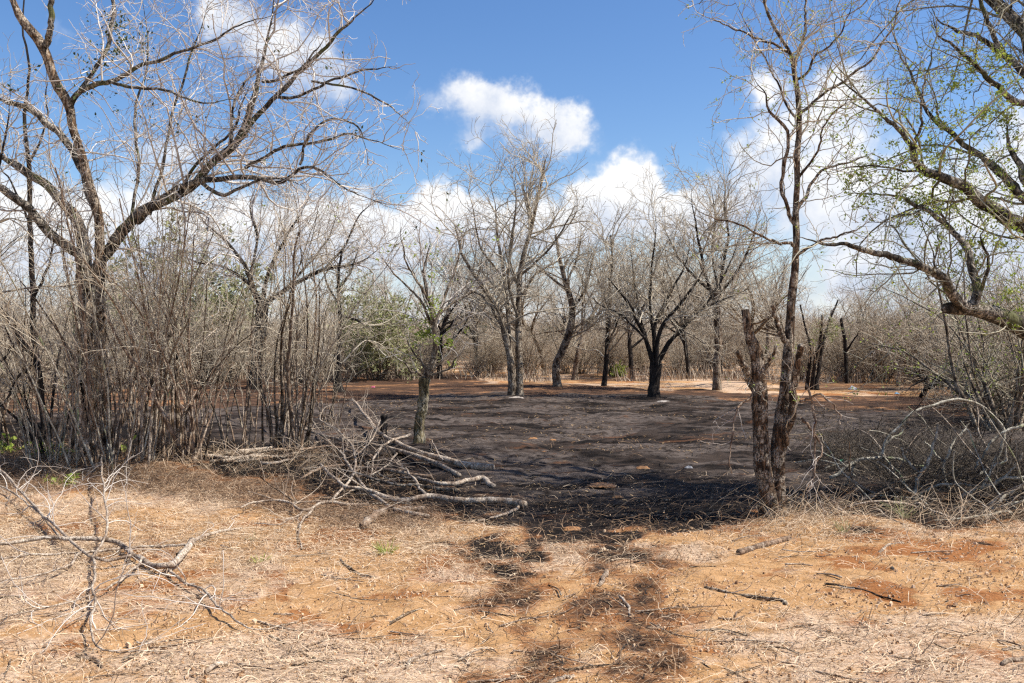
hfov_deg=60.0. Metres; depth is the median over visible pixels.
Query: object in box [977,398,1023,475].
thorn branch
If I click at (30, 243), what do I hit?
slim tree
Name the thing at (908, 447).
thorn branch
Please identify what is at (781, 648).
stick
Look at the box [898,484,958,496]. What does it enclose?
thorn branch
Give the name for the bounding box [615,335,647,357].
leafless shrub
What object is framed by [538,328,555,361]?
leafless shrub
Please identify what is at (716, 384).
straight tree
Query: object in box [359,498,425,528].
cut branch
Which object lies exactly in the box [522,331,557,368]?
leafless shrub
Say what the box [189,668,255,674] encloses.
stick
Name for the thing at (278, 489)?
cut branch
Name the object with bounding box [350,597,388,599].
stick
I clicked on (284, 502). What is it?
cut branch
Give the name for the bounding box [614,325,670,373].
leafless shrub
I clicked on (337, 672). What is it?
dry stick
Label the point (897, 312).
leafless shrub
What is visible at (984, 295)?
leafless shrub
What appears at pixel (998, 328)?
leafless shrub
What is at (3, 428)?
stem clump
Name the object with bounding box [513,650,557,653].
stick
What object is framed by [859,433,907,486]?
thorn branch
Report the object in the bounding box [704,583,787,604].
dry stick
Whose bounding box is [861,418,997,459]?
thorn bush
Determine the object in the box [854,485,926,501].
thorn branch
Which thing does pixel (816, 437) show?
dry spray
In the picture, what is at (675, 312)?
bare tree
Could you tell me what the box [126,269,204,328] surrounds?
bare tree
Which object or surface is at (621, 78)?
sky
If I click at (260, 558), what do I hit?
grass tuft
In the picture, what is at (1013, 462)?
thorn bush
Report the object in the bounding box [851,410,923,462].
thorn branch
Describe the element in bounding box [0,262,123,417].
leafless shrub
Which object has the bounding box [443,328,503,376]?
leafless shrub
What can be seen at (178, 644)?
stick
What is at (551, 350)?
leafless shrub
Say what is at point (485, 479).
cut branch
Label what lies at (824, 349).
leafless shrub
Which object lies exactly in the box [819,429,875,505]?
thorn branch
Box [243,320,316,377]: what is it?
leafless shrub
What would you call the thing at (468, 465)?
cut branch
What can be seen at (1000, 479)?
thorn branch
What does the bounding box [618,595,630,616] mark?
dry stick
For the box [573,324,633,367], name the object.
leafless shrub
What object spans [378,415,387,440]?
tree stump
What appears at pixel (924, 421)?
thorn branch
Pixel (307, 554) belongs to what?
stick
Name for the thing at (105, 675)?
stick
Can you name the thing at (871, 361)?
leafless shrub
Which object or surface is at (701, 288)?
bare tree
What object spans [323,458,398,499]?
cut branch
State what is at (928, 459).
thorn branch
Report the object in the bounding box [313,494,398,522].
cut branch
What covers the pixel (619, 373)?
green weed
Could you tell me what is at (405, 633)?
stick
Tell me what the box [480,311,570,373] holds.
leafless shrub
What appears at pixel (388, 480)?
cut branch
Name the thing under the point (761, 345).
leafless shrub
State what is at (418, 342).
leafless shrub
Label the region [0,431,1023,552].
standing straw
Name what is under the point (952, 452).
thorn bush
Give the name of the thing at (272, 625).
stick
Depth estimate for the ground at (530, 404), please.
6.80 m
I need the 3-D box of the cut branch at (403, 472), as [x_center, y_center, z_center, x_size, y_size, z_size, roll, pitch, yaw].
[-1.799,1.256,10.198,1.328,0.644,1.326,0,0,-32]
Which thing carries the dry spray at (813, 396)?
attached to the twin trunk tree at (769, 464)
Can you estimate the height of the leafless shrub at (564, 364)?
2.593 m
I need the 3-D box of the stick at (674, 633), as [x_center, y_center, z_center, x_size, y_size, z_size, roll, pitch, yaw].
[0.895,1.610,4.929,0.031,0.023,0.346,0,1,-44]
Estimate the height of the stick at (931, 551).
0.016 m
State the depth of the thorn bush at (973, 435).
11.63 m
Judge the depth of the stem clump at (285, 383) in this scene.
12.83 m
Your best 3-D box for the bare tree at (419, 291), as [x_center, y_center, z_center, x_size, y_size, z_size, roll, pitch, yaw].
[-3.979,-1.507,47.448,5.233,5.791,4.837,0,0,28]
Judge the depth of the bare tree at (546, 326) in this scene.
60.13 m
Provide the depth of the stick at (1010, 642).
4.69 m
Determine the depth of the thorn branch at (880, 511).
7.93 m
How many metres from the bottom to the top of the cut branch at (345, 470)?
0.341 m
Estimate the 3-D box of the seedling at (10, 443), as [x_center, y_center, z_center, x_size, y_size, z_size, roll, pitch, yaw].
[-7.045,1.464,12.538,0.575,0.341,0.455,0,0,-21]
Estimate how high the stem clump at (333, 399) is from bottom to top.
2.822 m
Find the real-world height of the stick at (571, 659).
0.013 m
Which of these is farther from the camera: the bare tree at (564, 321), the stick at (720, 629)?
the bare tree at (564, 321)
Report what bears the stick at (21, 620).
on the ground at (530, 404)
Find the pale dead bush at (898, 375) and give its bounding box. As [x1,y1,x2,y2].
[867,320,925,384]
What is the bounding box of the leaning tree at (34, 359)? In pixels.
[0,33,157,406]
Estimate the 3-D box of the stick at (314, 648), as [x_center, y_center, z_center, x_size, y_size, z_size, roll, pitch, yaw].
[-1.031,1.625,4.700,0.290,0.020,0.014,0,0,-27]
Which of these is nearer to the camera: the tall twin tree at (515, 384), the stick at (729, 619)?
the stick at (729, 619)
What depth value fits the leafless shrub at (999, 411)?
16.74 m
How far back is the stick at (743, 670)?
4.36 m
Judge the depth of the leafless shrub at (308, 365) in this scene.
30.72 m
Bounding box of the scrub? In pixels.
[16,307,936,352]
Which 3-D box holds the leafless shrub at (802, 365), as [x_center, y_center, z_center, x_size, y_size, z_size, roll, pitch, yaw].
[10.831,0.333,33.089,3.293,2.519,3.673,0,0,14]
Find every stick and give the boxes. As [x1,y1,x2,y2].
[0,612,61,625]
[75,653,103,667]
[84,673,130,677]
[123,652,142,659]
[136,653,171,669]
[149,637,212,648]
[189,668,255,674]
[204,661,228,674]
[206,454,240,457]
[209,458,226,463]
[212,453,263,458]
[213,450,262,453]
[215,451,253,454]
[220,451,303,463]
[220,455,297,462]
[236,443,286,451]
[237,663,275,669]
[238,449,314,454]
[249,455,311,458]
[257,620,295,630]
[260,458,292,464]
[263,439,330,452]
[268,634,331,663]
[274,613,293,614]
[281,638,326,657]
[291,552,327,556]
[291,659,344,665]
[292,643,341,652]
[319,669,359,674]
[329,631,361,636]
[330,577,363,581]
[339,558,372,576]
[340,668,369,678]
[344,635,389,639]
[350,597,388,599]
[389,637,434,639]
[390,608,421,622]
[390,631,424,635]
[404,648,446,669]
[454,604,510,610]
[458,647,487,661]
[467,676,523,682]
[478,610,512,616]
[499,615,547,626]
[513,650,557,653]
[548,674,574,682]
[551,653,591,664]
[553,606,573,615]
[564,663,627,670]
[598,569,608,585]
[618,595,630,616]
[635,606,680,612]
[650,623,700,638]
[655,639,713,670]
[672,605,723,608]
[696,628,747,635]
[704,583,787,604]
[718,615,743,619]
[728,664,761,673]
[732,638,793,642]
[736,535,791,554]
[764,646,798,653]
[782,549,816,551]
[785,563,812,565]
[796,625,852,635]
[815,670,867,682]
[816,573,841,577]
[817,636,861,642]
[825,582,900,602]
[878,542,904,552]
[895,657,956,663]
[911,550,953,552]
[936,583,962,586]
[943,628,996,634]
[997,639,1023,646]
[1000,656,1023,665]
[1001,645,1023,650]
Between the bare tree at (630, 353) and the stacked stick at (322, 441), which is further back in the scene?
the bare tree at (630, 353)
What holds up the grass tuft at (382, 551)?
on the ground at (530, 404)
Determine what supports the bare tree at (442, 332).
on the ground at (530, 404)
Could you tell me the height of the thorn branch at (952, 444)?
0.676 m
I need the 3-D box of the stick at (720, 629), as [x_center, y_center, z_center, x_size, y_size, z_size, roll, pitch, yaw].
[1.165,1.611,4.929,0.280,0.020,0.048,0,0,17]
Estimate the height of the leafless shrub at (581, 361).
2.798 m
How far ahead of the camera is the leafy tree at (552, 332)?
65.43 m
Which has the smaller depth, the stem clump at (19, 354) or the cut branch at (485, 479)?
the cut branch at (485, 479)
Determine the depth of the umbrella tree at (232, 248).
27.60 m
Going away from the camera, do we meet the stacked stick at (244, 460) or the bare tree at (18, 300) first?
the stacked stick at (244, 460)
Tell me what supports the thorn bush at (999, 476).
on the ground at (530, 404)
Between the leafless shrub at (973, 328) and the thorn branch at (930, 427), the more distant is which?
the leafless shrub at (973, 328)
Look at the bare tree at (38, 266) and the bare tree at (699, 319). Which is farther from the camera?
the bare tree at (699, 319)
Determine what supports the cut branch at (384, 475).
on the ground at (530, 404)
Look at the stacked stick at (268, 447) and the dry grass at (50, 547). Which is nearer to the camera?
the dry grass at (50, 547)
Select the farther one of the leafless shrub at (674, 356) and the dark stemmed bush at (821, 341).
the leafless shrub at (674, 356)
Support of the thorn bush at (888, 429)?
on the ground at (530, 404)
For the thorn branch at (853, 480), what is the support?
on the ground at (530, 404)
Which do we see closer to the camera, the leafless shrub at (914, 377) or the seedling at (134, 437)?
the seedling at (134, 437)
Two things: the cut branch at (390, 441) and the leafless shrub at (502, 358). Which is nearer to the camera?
the cut branch at (390, 441)
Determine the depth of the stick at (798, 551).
6.71 m
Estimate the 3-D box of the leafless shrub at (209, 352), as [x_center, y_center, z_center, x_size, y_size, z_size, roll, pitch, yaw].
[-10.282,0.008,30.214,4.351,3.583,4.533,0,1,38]
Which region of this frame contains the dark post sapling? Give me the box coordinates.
[824,310,872,382]
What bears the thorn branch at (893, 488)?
on the ground at (530, 404)
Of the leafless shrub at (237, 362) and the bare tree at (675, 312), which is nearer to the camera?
the leafless shrub at (237, 362)
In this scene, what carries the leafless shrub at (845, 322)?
on the ground at (530, 404)
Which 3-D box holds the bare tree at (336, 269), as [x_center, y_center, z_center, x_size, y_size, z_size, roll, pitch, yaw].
[-5.107,-1.009,25.984,4.957,5.174,2.718,0,0,-25]
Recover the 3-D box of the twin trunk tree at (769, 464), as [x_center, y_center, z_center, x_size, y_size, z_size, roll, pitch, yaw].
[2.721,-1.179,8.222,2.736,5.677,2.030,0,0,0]
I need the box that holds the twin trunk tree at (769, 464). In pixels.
[675,0,965,517]
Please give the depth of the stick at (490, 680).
4.24 m
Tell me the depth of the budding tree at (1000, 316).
8.40 m
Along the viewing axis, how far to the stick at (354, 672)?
4.32 m
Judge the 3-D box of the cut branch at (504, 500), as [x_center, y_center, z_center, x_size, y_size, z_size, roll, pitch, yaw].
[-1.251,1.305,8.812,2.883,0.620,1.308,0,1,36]
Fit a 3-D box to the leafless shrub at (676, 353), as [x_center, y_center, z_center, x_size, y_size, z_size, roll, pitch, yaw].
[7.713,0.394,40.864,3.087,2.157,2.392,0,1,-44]
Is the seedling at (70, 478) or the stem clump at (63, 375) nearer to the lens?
the seedling at (70, 478)
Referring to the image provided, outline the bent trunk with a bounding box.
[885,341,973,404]
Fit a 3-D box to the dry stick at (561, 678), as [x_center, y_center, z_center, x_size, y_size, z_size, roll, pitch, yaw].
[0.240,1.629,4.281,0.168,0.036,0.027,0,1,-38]
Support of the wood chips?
on the ground at (530, 404)
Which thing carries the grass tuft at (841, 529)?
on the ground at (530, 404)
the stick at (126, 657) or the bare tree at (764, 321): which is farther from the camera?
the bare tree at (764, 321)
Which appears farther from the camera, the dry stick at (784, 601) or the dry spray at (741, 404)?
the dry spray at (741, 404)
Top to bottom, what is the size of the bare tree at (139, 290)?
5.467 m
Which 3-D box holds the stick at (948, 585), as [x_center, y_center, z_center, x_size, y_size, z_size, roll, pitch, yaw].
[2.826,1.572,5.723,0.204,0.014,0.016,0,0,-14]
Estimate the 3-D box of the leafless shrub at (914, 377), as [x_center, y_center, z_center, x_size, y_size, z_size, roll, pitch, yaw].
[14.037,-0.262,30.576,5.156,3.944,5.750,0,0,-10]
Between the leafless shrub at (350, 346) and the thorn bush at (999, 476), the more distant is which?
the leafless shrub at (350, 346)
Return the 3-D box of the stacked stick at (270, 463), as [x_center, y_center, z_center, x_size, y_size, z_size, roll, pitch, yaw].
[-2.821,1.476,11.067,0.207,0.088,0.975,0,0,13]
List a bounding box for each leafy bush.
[47,204,286,375]
[327,265,441,382]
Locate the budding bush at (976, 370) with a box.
[814,150,1023,430]
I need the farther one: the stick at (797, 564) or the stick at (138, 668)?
the stick at (797, 564)
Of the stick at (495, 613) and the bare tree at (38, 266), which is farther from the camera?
the bare tree at (38, 266)
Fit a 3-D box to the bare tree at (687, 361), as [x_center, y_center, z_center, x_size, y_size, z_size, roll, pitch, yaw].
[6.359,-1.742,33.498,5.476,6.494,4.998,0,0,-18]
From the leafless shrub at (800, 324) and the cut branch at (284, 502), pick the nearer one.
the cut branch at (284, 502)
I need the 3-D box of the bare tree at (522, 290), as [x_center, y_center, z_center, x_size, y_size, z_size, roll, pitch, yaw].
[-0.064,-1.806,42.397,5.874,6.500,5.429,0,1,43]
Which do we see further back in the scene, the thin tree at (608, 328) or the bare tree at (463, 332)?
the bare tree at (463, 332)
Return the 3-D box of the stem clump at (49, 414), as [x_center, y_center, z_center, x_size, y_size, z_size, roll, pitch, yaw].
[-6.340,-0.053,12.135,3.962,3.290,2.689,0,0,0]
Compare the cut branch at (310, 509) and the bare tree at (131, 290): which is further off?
the bare tree at (131, 290)
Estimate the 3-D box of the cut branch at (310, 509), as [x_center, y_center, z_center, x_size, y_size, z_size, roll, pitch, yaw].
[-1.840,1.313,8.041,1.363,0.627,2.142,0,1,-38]
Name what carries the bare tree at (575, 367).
on the ground at (530, 404)
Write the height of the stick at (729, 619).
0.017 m
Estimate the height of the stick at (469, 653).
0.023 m
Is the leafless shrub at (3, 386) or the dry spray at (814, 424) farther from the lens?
the leafless shrub at (3, 386)
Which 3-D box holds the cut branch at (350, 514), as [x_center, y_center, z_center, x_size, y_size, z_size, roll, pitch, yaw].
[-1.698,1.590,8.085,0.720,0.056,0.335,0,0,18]
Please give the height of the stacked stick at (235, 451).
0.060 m
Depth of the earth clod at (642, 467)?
10.81 m
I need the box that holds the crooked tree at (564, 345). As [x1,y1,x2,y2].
[505,191,637,386]
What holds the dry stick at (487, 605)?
on the ground at (530, 404)
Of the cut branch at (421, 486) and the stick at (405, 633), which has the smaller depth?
the stick at (405, 633)
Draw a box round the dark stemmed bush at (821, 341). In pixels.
[747,284,857,389]
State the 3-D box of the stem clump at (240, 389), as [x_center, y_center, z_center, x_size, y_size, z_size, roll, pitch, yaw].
[-4.499,0.082,16.291,2.556,3.023,2.498,0,0,0]
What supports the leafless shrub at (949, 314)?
on the ground at (530, 404)
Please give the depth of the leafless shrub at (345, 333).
40.25 m
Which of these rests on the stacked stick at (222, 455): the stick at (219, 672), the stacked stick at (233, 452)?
the stacked stick at (233, 452)
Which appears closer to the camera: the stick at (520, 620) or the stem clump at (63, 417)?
the stick at (520, 620)
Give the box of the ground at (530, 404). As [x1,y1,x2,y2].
[0,346,1023,682]
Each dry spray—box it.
[701,394,752,473]
[782,384,831,512]
[797,417,834,492]
[799,393,855,424]
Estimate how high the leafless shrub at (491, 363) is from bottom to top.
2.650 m
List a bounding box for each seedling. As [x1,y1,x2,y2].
[0,433,31,453]
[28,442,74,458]
[44,471,80,486]
[121,434,136,450]
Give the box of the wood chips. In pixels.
[0,470,1023,682]
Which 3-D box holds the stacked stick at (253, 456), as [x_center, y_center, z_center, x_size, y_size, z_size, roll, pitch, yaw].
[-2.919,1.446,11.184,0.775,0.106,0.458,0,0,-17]
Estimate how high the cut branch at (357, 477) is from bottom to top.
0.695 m
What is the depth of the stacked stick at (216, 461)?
10.84 m
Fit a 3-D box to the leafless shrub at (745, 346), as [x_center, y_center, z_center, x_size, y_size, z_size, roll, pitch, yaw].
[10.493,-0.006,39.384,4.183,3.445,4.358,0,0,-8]
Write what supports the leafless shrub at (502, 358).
on the ground at (530, 404)
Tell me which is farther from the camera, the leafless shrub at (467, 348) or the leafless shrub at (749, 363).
the leafless shrub at (467, 348)
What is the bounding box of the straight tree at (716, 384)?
[625,126,791,390]
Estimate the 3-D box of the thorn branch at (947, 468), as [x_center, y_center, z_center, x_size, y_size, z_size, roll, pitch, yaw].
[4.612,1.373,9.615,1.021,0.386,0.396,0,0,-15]
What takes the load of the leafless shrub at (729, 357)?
on the ground at (530, 404)
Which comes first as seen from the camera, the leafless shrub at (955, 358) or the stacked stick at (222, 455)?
the stacked stick at (222, 455)
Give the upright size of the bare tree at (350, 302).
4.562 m
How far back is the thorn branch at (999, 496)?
8.31 m
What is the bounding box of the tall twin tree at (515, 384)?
[410,106,617,395]
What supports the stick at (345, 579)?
on the ground at (530, 404)
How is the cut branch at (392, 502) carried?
on the ground at (530, 404)
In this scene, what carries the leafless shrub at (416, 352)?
on the ground at (530, 404)
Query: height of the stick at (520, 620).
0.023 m
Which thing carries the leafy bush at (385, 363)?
on the ground at (530, 404)
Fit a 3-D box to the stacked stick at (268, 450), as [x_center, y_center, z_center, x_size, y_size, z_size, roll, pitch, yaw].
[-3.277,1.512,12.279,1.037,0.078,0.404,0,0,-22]
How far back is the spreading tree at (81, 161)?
10.70 m
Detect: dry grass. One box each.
[0,468,1023,682]
[82,360,931,383]
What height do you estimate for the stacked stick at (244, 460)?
0.135 m
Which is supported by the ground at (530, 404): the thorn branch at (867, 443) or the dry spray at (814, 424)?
the thorn branch at (867, 443)
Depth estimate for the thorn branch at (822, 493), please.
8.12 m
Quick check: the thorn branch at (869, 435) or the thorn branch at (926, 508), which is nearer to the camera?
the thorn branch at (926, 508)
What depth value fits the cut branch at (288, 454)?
11.39 m
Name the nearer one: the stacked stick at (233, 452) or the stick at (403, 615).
the stick at (403, 615)
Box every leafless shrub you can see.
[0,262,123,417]
[0,268,79,401]
[0,276,71,392]
[5,274,171,387]
[21,280,184,390]
[109,275,243,387]
[163,292,278,383]
[172,295,284,381]
[172,326,218,373]
[178,299,273,375]
[200,330,269,378]
[219,302,363,382]
[239,314,278,371]
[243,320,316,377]
[272,338,328,375]
[280,309,350,371]
[292,309,361,375]
[299,311,399,372]
[312,312,386,361]
[330,334,371,379]
[346,314,447,377]
[390,319,430,352]
[398,324,439,371]
[401,339,453,375]
[402,326,463,372]
[427,319,470,368]
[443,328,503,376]
[450,320,500,362]
[457,330,502,371]
[460,319,515,375]
[469,331,523,371]
[475,315,560,376]
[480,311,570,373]
[483,332,527,369]
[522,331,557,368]
[533,334,572,368]
[536,327,600,373]
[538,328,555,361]
[541,319,620,373]
[548,328,577,350]
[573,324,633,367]
[577,303,648,376]
[589,321,668,368]
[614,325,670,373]
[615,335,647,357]
[624,325,680,360]
[639,328,710,375]
[651,336,691,367]
[665,303,753,373]
[671,311,744,368]
[711,334,744,368]
[722,307,801,369]
[729,315,797,370]
[730,336,782,373]
[738,319,799,355]
[760,322,847,378]
[775,267,937,382]
[775,302,884,381]
[775,304,845,353]
[776,314,826,368]
[780,297,921,378]
[807,331,852,371]
[834,309,860,353]
[839,316,904,375]
[846,268,950,368]
[847,252,1001,393]
[847,283,990,381]
[861,273,1008,378]
[865,252,1023,373]
[879,285,1006,397]
[896,276,1023,405]
[904,306,1023,422]
[907,266,1023,376]
[911,251,1023,421]
[917,253,1023,413]
[953,264,1023,402]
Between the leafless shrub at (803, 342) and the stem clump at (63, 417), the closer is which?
the stem clump at (63, 417)
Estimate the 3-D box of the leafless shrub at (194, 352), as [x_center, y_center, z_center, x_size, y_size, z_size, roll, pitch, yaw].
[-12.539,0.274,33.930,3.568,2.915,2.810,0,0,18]
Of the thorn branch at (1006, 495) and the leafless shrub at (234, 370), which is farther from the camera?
the leafless shrub at (234, 370)
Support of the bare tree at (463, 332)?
on the ground at (530, 404)
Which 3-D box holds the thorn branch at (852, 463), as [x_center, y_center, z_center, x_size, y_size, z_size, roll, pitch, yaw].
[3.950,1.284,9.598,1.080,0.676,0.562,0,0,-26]
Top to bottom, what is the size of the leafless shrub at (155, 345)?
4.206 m
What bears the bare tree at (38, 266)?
on the ground at (530, 404)
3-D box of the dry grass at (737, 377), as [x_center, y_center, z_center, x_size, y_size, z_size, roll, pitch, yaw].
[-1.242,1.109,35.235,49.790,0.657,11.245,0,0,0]
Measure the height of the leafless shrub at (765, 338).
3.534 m
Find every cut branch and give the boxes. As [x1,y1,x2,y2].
[197,441,367,549]
[210,438,300,504]
[245,480,324,508]
[247,394,461,477]
[248,435,324,459]
[265,414,373,458]
[299,512,368,519]
[301,429,431,486]
[302,458,394,486]
[303,411,429,517]
[312,400,404,499]
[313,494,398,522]
[319,435,527,521]
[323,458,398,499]
[335,385,494,470]
[337,434,404,460]
[337,477,423,484]
[342,415,410,482]
[342,485,437,508]
[348,461,416,478]
[359,431,429,493]
[359,465,457,491]
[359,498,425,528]
[403,440,495,487]
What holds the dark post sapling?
on the ground at (530, 404)
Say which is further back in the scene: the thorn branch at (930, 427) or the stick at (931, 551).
the thorn branch at (930, 427)
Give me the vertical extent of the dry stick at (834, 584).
0.022 m
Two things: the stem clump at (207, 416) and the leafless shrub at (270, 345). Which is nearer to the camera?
the stem clump at (207, 416)
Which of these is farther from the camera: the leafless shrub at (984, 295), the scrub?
the scrub
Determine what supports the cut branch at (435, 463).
on the ground at (530, 404)
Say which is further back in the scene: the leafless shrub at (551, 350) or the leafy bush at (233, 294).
the leafless shrub at (551, 350)
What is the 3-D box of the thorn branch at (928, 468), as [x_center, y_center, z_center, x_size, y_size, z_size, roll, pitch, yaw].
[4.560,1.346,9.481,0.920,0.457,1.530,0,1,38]
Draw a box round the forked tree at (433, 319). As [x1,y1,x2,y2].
[350,187,505,443]
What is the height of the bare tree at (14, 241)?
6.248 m
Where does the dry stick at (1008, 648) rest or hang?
on the ground at (530, 404)
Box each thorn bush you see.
[773,411,948,467]
[789,405,927,459]
[798,407,975,468]
[804,429,948,477]
[807,429,1020,502]
[820,418,1022,495]
[859,417,1023,483]
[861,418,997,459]
[904,416,1023,490]
[906,419,1023,474]
[907,425,1023,499]
[924,429,1023,508]
[929,420,1022,456]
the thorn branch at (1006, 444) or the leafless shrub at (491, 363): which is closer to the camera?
the thorn branch at (1006, 444)
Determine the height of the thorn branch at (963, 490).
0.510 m
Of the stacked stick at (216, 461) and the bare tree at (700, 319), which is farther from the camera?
the bare tree at (700, 319)
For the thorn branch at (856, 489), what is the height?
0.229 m
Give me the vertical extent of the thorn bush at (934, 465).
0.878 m
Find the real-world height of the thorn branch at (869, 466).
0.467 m
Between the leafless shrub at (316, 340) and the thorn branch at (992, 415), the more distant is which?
the leafless shrub at (316, 340)
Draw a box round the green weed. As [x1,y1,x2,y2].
[608,360,627,376]
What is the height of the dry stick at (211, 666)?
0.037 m
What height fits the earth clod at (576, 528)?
0.018 m
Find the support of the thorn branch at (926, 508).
on the ground at (530, 404)
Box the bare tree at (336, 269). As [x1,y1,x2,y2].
[249,219,418,391]
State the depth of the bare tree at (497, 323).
57.67 m
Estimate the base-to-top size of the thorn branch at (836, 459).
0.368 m
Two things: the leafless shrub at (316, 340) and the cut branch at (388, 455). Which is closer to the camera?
the cut branch at (388, 455)
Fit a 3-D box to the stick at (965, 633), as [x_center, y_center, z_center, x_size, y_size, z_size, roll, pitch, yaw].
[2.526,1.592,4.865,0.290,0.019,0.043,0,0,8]
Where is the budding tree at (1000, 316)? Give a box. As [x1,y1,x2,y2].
[691,0,1023,401]
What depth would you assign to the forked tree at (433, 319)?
13.25 m
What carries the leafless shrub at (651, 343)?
on the ground at (530, 404)
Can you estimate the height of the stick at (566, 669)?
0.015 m
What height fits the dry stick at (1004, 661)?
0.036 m
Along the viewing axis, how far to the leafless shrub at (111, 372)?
26.68 m
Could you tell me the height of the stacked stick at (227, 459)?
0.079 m
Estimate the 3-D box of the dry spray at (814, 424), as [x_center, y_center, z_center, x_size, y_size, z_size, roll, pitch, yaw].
[2.563,0.944,7.769,0.420,1.138,0.327,0,0,30]
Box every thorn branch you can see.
[791,428,855,472]
[796,468,917,512]
[811,450,854,477]
[816,422,873,493]
[818,480,868,518]
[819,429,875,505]
[825,440,928,469]
[829,429,929,484]
[831,408,961,482]
[844,398,892,469]
[846,484,877,513]
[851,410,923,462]
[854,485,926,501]
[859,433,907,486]
[859,471,988,507]
[870,506,919,525]
[874,448,927,505]
[879,443,972,483]
[880,363,1023,482]
[880,409,961,444]
[895,400,970,466]
[897,458,978,482]
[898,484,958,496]
[900,424,976,503]
[900,426,925,486]
[913,476,1011,522]
[915,397,1006,490]
[916,502,993,519]
[924,423,969,489]
[943,426,1023,470]
[948,451,980,502]
[958,447,1023,499]
[960,413,1015,508]
[961,396,1023,464]
[965,499,1019,526]
[967,423,1023,484]
[970,405,1023,483]
[974,463,1023,506]
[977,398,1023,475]
[990,466,1023,508]
[1000,498,1023,507]
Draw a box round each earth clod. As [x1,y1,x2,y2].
[561,526,580,530]
[588,482,615,486]
[636,466,649,468]
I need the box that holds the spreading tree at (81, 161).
[0,0,509,457]
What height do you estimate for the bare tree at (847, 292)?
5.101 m
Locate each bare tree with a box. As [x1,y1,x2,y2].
[0,198,49,324]
[0,279,47,326]
[18,246,144,373]
[105,253,203,332]
[106,259,148,328]
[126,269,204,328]
[242,299,294,339]
[249,219,418,391]
[269,282,312,331]
[309,270,400,338]
[348,252,421,355]
[383,224,531,378]
[396,271,476,359]
[414,228,536,368]
[442,247,563,375]
[447,240,560,339]
[488,292,529,337]
[522,240,649,379]
[523,260,600,361]
[528,299,580,341]
[570,229,691,378]
[577,245,663,372]
[617,214,769,378]
[621,259,713,371]
[640,230,751,371]
[668,233,838,378]
[673,289,735,344]
[675,272,739,357]
[683,229,812,362]
[704,266,806,375]
[746,282,802,345]
[794,305,817,341]
[797,314,839,345]
[818,266,890,353]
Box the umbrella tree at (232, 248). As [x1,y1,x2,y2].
[145,142,430,389]
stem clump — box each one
[0,108,235,473]
[0,225,197,458]
[0,228,174,469]
[0,269,68,418]
[0,279,135,452]
[12,89,269,466]
[37,280,190,427]
[64,157,309,462]
[107,257,232,439]
[163,196,307,449]
[167,323,241,425]
[188,266,341,426]
[220,136,407,448]
[266,269,378,429]
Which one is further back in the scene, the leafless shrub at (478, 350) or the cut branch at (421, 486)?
the leafless shrub at (478, 350)
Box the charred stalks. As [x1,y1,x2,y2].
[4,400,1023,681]
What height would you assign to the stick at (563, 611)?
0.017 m
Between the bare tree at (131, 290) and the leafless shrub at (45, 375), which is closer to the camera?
the leafless shrub at (45, 375)
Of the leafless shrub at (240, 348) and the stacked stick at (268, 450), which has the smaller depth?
the stacked stick at (268, 450)
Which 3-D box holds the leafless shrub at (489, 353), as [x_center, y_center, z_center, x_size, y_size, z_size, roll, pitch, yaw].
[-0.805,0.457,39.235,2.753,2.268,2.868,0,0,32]
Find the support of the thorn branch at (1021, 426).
on the thorn bush at (999, 476)
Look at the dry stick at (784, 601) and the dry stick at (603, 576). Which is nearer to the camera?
the dry stick at (784, 601)
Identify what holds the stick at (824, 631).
on the ground at (530, 404)
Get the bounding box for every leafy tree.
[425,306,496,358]
[537,319,576,346]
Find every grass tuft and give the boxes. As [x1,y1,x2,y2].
[250,553,272,561]
[368,537,398,555]
[825,516,859,532]
[879,498,918,517]
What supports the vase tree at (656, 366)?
on the ground at (530, 404)
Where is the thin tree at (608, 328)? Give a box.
[552,189,662,385]
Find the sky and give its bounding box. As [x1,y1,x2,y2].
[0,0,1023,328]
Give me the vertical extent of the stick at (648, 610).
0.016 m
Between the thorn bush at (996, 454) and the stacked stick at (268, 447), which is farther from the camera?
the stacked stick at (268, 447)
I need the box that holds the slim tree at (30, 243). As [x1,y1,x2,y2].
[0,0,77,447]
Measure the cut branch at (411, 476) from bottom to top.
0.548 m
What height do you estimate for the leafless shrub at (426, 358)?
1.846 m
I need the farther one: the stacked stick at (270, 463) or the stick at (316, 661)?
the stacked stick at (270, 463)
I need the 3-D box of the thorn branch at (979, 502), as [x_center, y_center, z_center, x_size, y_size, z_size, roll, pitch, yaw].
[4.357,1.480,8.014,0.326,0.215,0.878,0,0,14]
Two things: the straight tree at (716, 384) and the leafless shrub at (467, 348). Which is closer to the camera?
the straight tree at (716, 384)
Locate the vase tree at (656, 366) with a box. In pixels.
[565,161,797,396]
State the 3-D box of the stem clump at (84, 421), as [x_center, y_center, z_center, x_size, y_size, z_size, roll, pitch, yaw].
[-4.503,-0.673,10.921,3.029,4.471,4.075,0,0,-15]
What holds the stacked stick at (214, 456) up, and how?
on the ground at (530, 404)
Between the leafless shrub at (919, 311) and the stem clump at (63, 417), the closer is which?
the stem clump at (63, 417)
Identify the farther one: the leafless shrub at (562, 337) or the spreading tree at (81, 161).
the leafless shrub at (562, 337)
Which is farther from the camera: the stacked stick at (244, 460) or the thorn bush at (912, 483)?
the stacked stick at (244, 460)
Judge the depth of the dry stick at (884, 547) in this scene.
6.80 m

